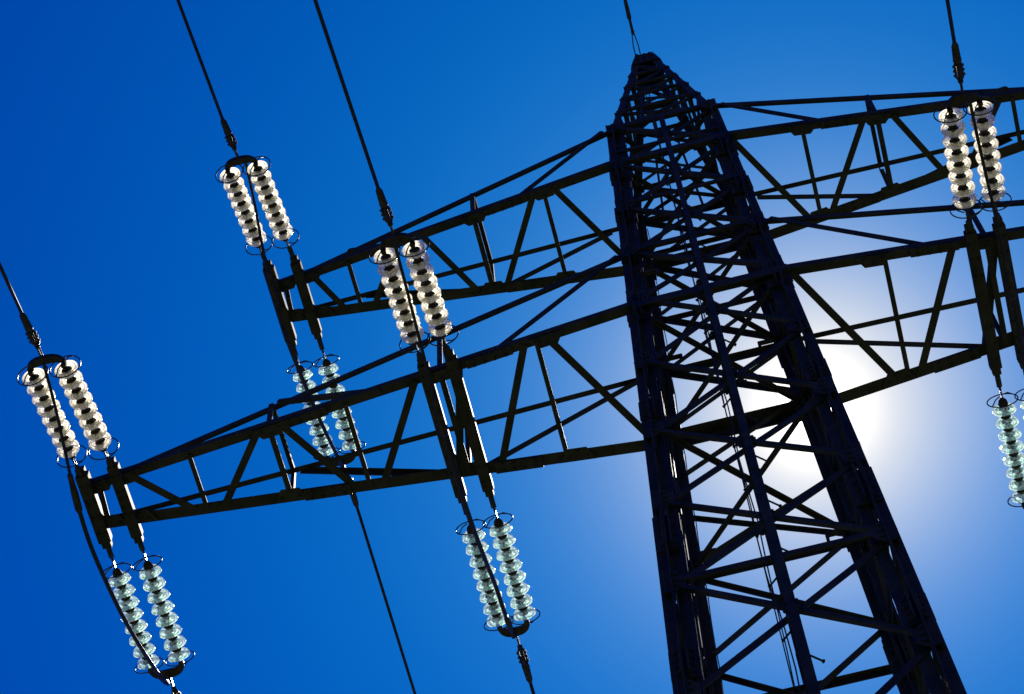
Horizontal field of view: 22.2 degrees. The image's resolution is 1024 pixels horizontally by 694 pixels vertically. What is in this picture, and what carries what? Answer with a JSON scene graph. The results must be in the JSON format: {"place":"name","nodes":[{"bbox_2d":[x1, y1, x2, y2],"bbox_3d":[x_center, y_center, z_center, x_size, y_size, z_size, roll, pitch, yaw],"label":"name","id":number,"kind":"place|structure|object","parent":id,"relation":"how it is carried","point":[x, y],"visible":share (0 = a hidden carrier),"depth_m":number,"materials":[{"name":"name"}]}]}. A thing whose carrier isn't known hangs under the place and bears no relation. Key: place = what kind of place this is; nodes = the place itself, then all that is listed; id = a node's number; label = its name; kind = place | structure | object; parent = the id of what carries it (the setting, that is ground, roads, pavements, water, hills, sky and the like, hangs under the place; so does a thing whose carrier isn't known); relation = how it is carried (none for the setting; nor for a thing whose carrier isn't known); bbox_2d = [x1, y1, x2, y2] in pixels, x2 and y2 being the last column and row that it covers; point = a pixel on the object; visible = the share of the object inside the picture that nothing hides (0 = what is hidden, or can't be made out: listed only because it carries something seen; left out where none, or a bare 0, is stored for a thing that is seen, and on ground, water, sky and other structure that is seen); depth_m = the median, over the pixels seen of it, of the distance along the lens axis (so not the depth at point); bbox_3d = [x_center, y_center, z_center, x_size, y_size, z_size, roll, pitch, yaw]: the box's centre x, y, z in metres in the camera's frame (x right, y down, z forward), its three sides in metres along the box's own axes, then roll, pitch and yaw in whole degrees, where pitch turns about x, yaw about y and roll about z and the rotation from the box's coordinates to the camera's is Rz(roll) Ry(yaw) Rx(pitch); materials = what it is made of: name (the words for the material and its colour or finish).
{"place":"outdoors","nodes":[
{"label":"outdoors","id":0,"kind":"place"},
{"bbox_2d":[19,312,66,376],"bbox_3d":[-4.891,-0.061,26.792,0.408,0.289,0.781,-14,-66,4],"label":"yoke plate","id":1,"kind":"object","parent":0,"point":[34,339],"visible":1,"depth_m":26.91,"materials":[{"name":"black metal"}]},
{"bbox_2d":[0,262,22,313],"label":"conductor cable","id":2,"kind":"object","parent":1,"relation":"attached to","point":[9,286],"visible":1,"depth_m":26.32,"materials":[{"name":"black metal"}]},
{"bbox_2d":[41,361,169,685],"bbox_3d":[-4.301,2.089,27.548,0.080,1.082,4.261,-14,-66,4],"label":"jumper cable","id":3,"kind":"object","parent":1,"relation":"hanging from","point":[78,510],"visible":1,"depth_m":26.90,"materials":[{"name":"black metal"}]},
{"bbox_2d":[176,0,223,119],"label":"conductor cable","id":4,"kind":"object","parent":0,"point":[199,58],"visible":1,"depth_m":29.61,"materials":[{"name":"black metal"}]},
{"bbox_2d":[221,119,257,174],"bbox_3d":[-3.254,-2.369,30.446,0.392,0.345,0.766,-14,-66,4],"label":"yoke plate","id":5,"kind":"object","parent":4,"relation":"attached to","point":[232,144],"visible":1,"depth_m":30.57,"materials":[{"name":"black metal"}]},
{"bbox_2d":[0,0,1023,693],"label":"sky","id":6,"kind":"structure","parent":0,"point":[122,246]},
{"label":"ground","id":7,"kind":"structure","parent":0,"visible":0},
{"bbox_2d":[75,52,1023,693],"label":"transmission tower","id":8,"kind":"structure","parent":7,"relation":"on","point":[909,634],"depth_m":27.91,"materials":[{"name":"metal"}]},
{"bbox_2d":[17,366,86,476],"bbox_3d":[-4.784,0.871,27.568,0.344,0.344,1.733,-14,-50,4],"label":"insulator string","id":9,"kind":"object","parent":8,"relation":"attached to","point":[36,384],"visible":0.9,"depth_m":27.39,"materials":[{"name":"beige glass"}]},
{"bbox_2d":[49,355,118,468],"bbox_3d":[-4.443,0.788,27.544,0.344,0.344,1.733,-14,-50,4],"label":"insulator string","id":10,"kind":"object","parent":8,"relation":"attached to","point":[70,384],"visible":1,"depth_m":27.37,"materials":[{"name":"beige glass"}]},
{"bbox_2d":[104,548,163,673],"bbox_3d":[-4.223,2.807,28.662,0.344,0.344,1.733,-14,-70,4],"label":"insulator string","id":11,"kind":"object","parent":8,"relation":"attached to","point":[126,601],"visible":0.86,"depth_m":28.66,"materials":[{"name":"green glass"}]},
{"bbox_2d":[148,658,183,693],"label":"yoke plate","id":12,"kind":"object","parent":11,"relation":"attached to","point":[169,673],"visible":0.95,"depth_m":28.96,"materials":[{"name":"black metal"}]},
{"bbox_2d":[132,542,194,666],"bbox_3d":[-3.882,2.724,28.638,0.344,0.344,1.733,-14,-70,4],"label":"insulator string","id":13,"kind":"object","parent":8,"relation":"attached to","point":[166,615],"visible":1,"depth_m":28.64,"materials":[{"name":"green glass"}]},
{"bbox_2d":[215,165,271,264],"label":"insulator string","id":14,"kind":"object","parent":8,"relation":"attached to","point":[248,217],"visible":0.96,"depth_m":31.08,"materials":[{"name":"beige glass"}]},
{"bbox_2d":[243,156,298,263],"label":"insulator string","id":15,"kind":"object","parent":8,"relation":"attached to","point":[272,209],"visible":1,"depth_m":31.09,"materials":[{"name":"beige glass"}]},
{"bbox_2d":[286,346,339,459],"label":"insulator string","id":16,"kind":"object","parent":8,"relation":"attached to","point":[321,440],"visible":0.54,"depth_m":32.59,"materials":[{"name":"green glass"}]},
{"bbox_2d":[325,448,358,507],"bbox_3d":[-2.067,1.680,32.948,0.396,0.181,0.789,-14,-66,4],"label":"yoke plate","id":17,"kind":"object","parent":16,"relation":"attached to","point":[354,499],"visible":0.29,"depth_m":32.94,"materials":[{"name":"black metal"}]},
{"bbox_2d":[245,163,344,466],"bbox_3d":[-2.629,-0.142,31.456,0.080,1.219,4.383,-14,-66,4],"label":"jumper cable","id":18,"kind":"object","parent":17,"relation":"hanging from","point":[273,293],"visible":0.88,"depth_m":30.84,"materials":[{"name":"black metal"}]},
{"bbox_2d":[356,507,415,693],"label":"conductor cable","id":19,"kind":"object","parent":17,"relation":"attached to","point":[385,599],"visible":1,"depth_m":33.56,"materials":[{"name":"black metal"}]},
{"bbox_2d":[313,338,365,453],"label":"insulator string","id":20,"kind":"object","parent":8,"relation":"attached to","point":[328,368],"visible":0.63,"depth_m":32.53,"materials":[{"name":"green glass"}]},
{"bbox_2d":[368,244,430,366],"bbox_3d":[-1.112,-0.352,27.108,0.344,0.344,1.733,-14,-52,4],"label":"insulator string","id":21,"kind":"object","parent":8,"relation":"attached to","point":[389,273],"visible":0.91,"depth_m":26.93,"materials":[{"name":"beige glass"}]},
{"bbox_2d":[376,188,414,254],"bbox_3d":[-1.245,-1.300,26.359,0.360,0.269,0.784,-14,-66,4],"label":"yoke plate","id":22,"kind":"object","parent":21,"relation":"attached to","point":[386,214],"visible":1,"depth_m":26.44,"materials":[{"name":"black metal"}]},
{"bbox_2d":[313,0,379,188],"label":"conductor cable","id":23,"kind":"object","parent":22,"relation":"attached to","point":[351,108],"visible":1,"depth_m":25.40,"materials":[{"name":"black metal"}]},
{"bbox_2d":[391,236,515,638],"bbox_3d":[-0.582,1.162,27.321,0.080,1.006,5.125,-14,-66,4],"label":"jumper cable","id":24,"kind":"object","parent":22,"relation":"hanging from","point":[444,435],"visible":1,"depth_m":26.75,"materials":[{"name":"black metal"}]},
{"bbox_2d":[397,236,458,359],"bbox_3d":[-0.817,-0.424,27.087,0.344,0.344,1.733,-14,-52,4],"label":"insulator string","id":25,"kind":"object","parent":8,"relation":"attached to","point":[420,268],"visible":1,"depth_m":26.92,"materials":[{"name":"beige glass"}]},
{"bbox_2d":[455,503,513,630],"bbox_3d":[-0.348,2.322,28.523,0.344,0.344,1.733,-14,-70,4],"label":"insulator string","id":26,"kind":"object","parent":8,"relation":"attached to","point":[487,588],"visible":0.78,"depth_m":28.55,"materials":[{"name":"green glass"}]},
{"bbox_2d":[482,496,540,624],"bbox_3d":[-0.054,2.251,28.503,0.344,0.344,1.733,-14,-70,4],"label":"insulator string","id":27,"kind":"object","parent":8,"relation":"attached to","point":[514,574],"visible":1,"depth_m":28.52,"materials":[{"name":"green glass"}]},
{"bbox_2d":[497,619,532,683],"bbox_3d":[0.103,3.388,28.927,0.364,0.181,0.789,-14,-66,4],"label":"yoke plate","id":28,"kind":"object","parent":27,"relation":"attached to","point":[519,631],"visible":1,"depth_m":28.88,"materials":[{"name":"black metal"}]},
{"bbox_2d":[529,683,534,693],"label":"conductor cable","id":29,"kind":"object","parent":28,"relation":"attached to","point":[532,688],"visible":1,"depth_m":29.08,"materials":[{"name":"black metal"}]},
{"bbox_2d":[624,0,640,55],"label":"earth wire","id":30,"kind":"object","parent":8,"relation":"attached to","point":[628,13],"visible":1,"depth_m":36.21,"materials":[{"name":"black metal"}]},
{"bbox_2d":[646,94,793,685],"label":"earth wire","id":31,"kind":"object","parent":8,"relation":"attached to","point":[656,126],"visible":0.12,"depth_m":39.16,"materials":[{"name":"black metal"}]},
{"bbox_2d":[933,104,982,232],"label":"insulator string","id":32,"kind":"object","parent":8,"relation":"attached to","point":[956,150],"visible":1,"depth_m":26.58,"materials":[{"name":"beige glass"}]},
{"bbox_2d":[946,42,982,113],"bbox_3d":[4.462,-2.709,26.009,0.360,0.249,0.787,-14,-66,4],"label":"yoke plate","id":33,"kind":"object","parent":32,"relation":"attached to","point":[961,96],"visible":0.99,"depth_m":26.09,"materials":[{"name":"black metal"}]},
{"bbox_2d":[945,0,955,42],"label":"conductor cable","id":34,"kind":"object","parent":33,"relation":"attached to","point":[953,37],"visible":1,"depth_m":25.60,"materials":[{"name":"black metal"}]},
{"bbox_2d":[963,95,1011,225],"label":"insulator string","id":35,"kind":"object","parent":8,"relation":"attached to","point":[984,126],"visible":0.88,"depth_m":26.54,"materials":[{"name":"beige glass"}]},
{"bbox_2d":[986,375,1023,506],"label":"insulator string","id":36,"kind":"object","parent":8,"relation":"attached to","point":[1015,456],"visible":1,"depth_m":28.12,"materials":[{"name":"green glass"}]},
{"bbox_2d":[1014,369,1023,419],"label":"insulator string","id":37,"kind":"object","parent":8,"relation":"attached to","point":[1022,406],"visible":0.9,"depth_m":27.97,"materials":[{"name":"green glass"}]},
{"bbox_3d":[5.811,2.001,28.524,0.364,0.181,0.789,-14,-66,4],"label":"yoke plate","id":38,"kind":"object","parent":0,"visible":0},
{"bbox_2d":[967,94,1023,367],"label":"jumper cable","id":39,"kind":"object","parent":38,"relation":"hanging from","point":[1011,289],"visible":1,"depth_m":26.18,"materials":[{"name":"black metal"}]}
]}

